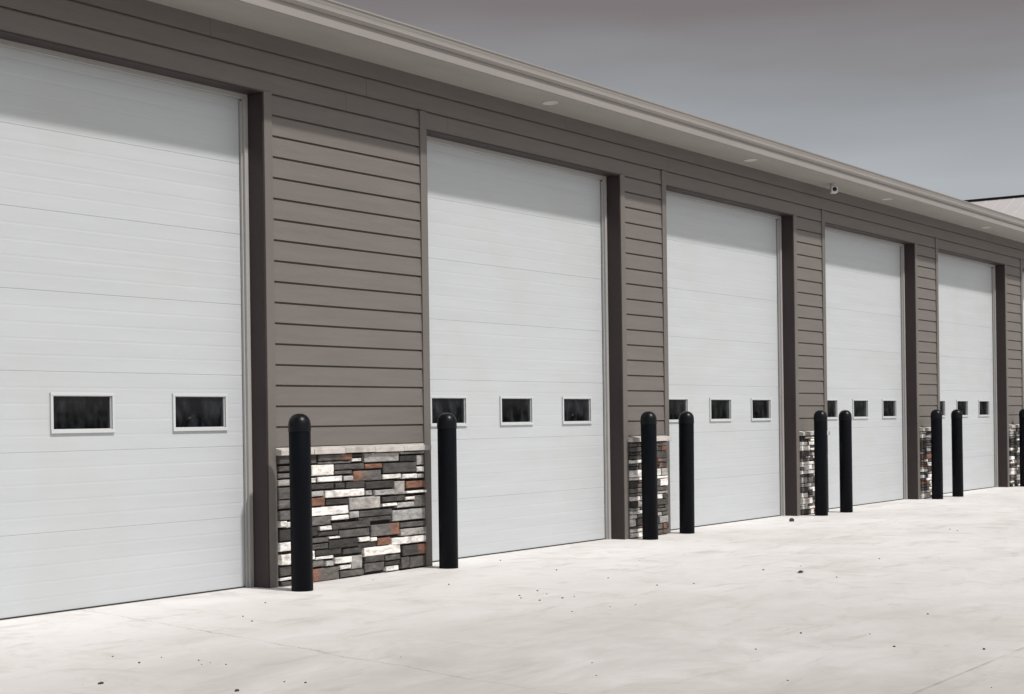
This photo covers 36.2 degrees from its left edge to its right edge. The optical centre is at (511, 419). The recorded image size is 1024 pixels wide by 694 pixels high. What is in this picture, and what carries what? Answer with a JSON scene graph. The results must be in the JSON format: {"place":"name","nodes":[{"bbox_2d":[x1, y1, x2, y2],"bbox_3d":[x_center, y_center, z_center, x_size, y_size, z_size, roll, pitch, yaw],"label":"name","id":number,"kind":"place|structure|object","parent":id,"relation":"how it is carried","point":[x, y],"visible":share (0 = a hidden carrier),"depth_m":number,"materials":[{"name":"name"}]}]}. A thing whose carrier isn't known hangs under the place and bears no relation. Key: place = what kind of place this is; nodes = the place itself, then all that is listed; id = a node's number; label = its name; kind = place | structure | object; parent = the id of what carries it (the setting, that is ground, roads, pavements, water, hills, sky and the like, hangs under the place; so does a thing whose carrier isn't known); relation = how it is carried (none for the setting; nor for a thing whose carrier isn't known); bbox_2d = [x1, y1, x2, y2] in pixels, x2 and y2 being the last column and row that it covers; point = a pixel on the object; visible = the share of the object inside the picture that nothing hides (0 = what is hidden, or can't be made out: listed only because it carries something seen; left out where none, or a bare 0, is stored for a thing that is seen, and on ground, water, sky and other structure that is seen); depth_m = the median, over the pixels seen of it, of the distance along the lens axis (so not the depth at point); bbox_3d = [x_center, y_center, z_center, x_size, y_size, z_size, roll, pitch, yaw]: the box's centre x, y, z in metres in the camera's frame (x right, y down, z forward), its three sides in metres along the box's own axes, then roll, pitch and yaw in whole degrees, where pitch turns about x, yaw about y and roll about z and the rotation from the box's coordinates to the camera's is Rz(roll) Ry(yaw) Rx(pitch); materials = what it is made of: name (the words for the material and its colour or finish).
{"place":"outdoors","nodes":[
{"label":"outdoors","id":0,"kind":"place"},
{"bbox_2d":[0,0,1023,619],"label":"garage building","id":1,"kind":"structure","parent":0,"point":[236,236],"depth_m":14.96,"materials":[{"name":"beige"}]},
{"bbox_2d":[0,45,244,619],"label":"overhead door","id":2,"kind":"structure","parent":1,"relation":"in","point":[122,445],"depth_m":12.38,"materials":[{"name":"white metal"}]},
{"bbox_2d":[427,141,604,561],"bbox_3d":[0.036,-0.718,16.933,0.070,4.270,3.660,-1,0,35],"label":"overhead door","id":3,"kind":"structure","parent":1,"relation":"in","point":[515,256],"depth_m":16.93,"materials":[{"name":"white metal"}]},
{"bbox_2d":[542,101,557,104],"bbox_3d":[0.402,-3.365,16.627,0.172,0.007,0.172,-1,0,35],"label":"soffit light","id":4,"kind":"object","parent":1,"relation":"attached to","point":[549,103],"visible":1,"depth_m":16.62,"materials":[{"name":"white plastic"}]},
{"bbox_2d":[666,194,780,529],"bbox_3d":[2.760,-0.755,20.819,0.070,4.270,3.660,-1,0,35],"label":"overhead door","id":5,"kind":"structure","parent":1,"relation":"in","point":[723,364],"depth_m":20.91,"materials":[{"name":"white metal"}]},
{"bbox_2d":[744,159,756,161],"bbox_3d":[3.126,-3.401,20.512,0.172,0.007,0.172,-1,0,35],"label":"soffit light","id":6,"kind":"object","parent":1,"relation":"attached to","point":[748,160],"visible":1,"depth_m":20.52,"materials":[{"name":"white plastic"}]},
{"bbox_2d":[829,184,837,193],"bbox_3d":[4.676,-3.358,22.735,0.104,0.135,0.119,-1,0,-5],"label":"security camera","id":7,"kind":"object","parent":1,"relation":"attached to","point":[833,188],"visible":1,"depth_m":22.69,"materials":[{"name":"white plastic"}]},
{"bbox_2d":[825,230,903,508],"bbox_3d":[5.483,-0.792,24.705,0.070,4.270,3.660,-1,0,35],"label":"overhead door","id":8,"kind":"structure","parent":1,"relation":"in","point":[864,341],"depth_m":24.89,"materials":[{"name":"white metal"}]},
{"bbox_2d":[938,255,994,493],"bbox_3d":[8.207,-0.828,28.591,0.070,4.270,3.660,-1,0,35],"label":"overhead door","id":9,"kind":"structure","parent":1,"relation":"in","point":[964,287],"depth_m":28.87,"materials":[{"name":"white metal"}]},
{"bbox_2d":[1023,274,1023,347],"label":"overhead door","id":10,"kind":"structure","parent":1,"relation":"in","point":[1023,274],"depth_m":31.64,"materials":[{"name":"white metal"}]},
{"bbox_2d":[0,486,1023,693],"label":"concrete apron","id":11,"kind":"object","parent":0,"point":[478,625],"visible":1,"depth_m":10.88,"materials":[{"name":"grey concrete"}]},
{"bbox_2d":[288,414,312,591],"bbox_3d":[-1.780,0.794,13.207,0.192,1.695,0.192,-1,0,42],"label":"bollard","id":12,"kind":"object","parent":11,"relation":"on","point":[299,428],"visible":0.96,"depth_m":13.13,"materials":[{"name":"black plastic"}]},
{"bbox_2d":[437,413,457,568],"bbox_3d":[-0.617,0.779,15.055,0.192,1.695,0.192,-1,0,1],"label":"bollard","id":13,"kind":"object","parent":11,"relation":"on","point":[447,486],"visible":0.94,"depth_m":14.98,"materials":[{"name":"black plastic"}]},
{"bbox_2d":[640,411,657,539],"bbox_3d":[1.606,0.749,18.270,0.192,1.695,0.192,-1,0,42],"label":"bollard","id":14,"kind":"object","parent":11,"relation":"on","point":[648,421],"visible":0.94,"depth_m":18.19,"materials":[{"name":"black plastic"}]},
{"bbox_2d":[678,411,694,533],"bbox_3d":[2.138,0.741,19.148,0.192,1.695,0.192,0,0,17],"label":"bollard","id":15,"kind":"object","parent":11,"relation":"on","point":[686,476],"visible":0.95,"depth_m":19.07,"materials":[{"name":"black plastic"}]},
{"bbox_2d":[814,410,827,515],"bbox_3d":[4.386,0.711,22.211,0.192,1.695,0.192,-1,0,35],"label":"bollard","id":16,"kind":"object","parent":11,"relation":"on","point":[820,464],"visible":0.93,"depth_m":22.13,"materials":[{"name":"black plastic"}]},
{"bbox_2d":[838,410,852,512],"bbox_3d":[4.882,0.704,22.878,0.192,1.695,0.192,-1,0,14],"label":"bollard","id":17,"kind":"object","parent":11,"relation":"on","point":[845,458],"visible":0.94,"depth_m":22.80,"materials":[{"name":"black plastic"}]},
{"bbox_2d":[930,409,942,498],"bbox_3d":[7.093,0.674,26.111,0.192,1.695,0.192,-1,0,25],"label":"bollard","id":18,"kind":"object","parent":11,"relation":"on","point":[936,455],"visible":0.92,"depth_m":26.03,"materials":[{"name":"black plastic"}]},
{"bbox_2d":[951,409,963,496],"bbox_3d":[7.630,0.667,26.800,0.192,1.695,0.192,-1,0,14],"label":"bollard","id":19,"kind":"object","parent":11,"relation":"on","point":[957,450],"visible":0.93,"depth_m":26.72,"materials":[{"name":"black plastic"}]},
{"bbox_2d":[1019,409,1023,486],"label":"bollard","id":20,"kind":"object","parent":11,"relation":"on","point":[1021,428],"visible":0.96,"depth_m":30.07,"materials":[{"name":"black plastic"}]},
{"bbox_2d":[334,0,1023,199],"label":"sky","id":21,"kind":"structure","parent":0,"point":[928,94],"materials":[{"name":"grey"}]},
{"label":"ground","id":22,"kind":"structure","parent":0,"visible":0},
{"bbox_2d":[964,195,1023,218],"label":"metal building","id":23,"kind":"structure","parent":22,"relation":"on","point":[1012,205],"depth_m":49.37,"materials":[{"name":"white metal"}]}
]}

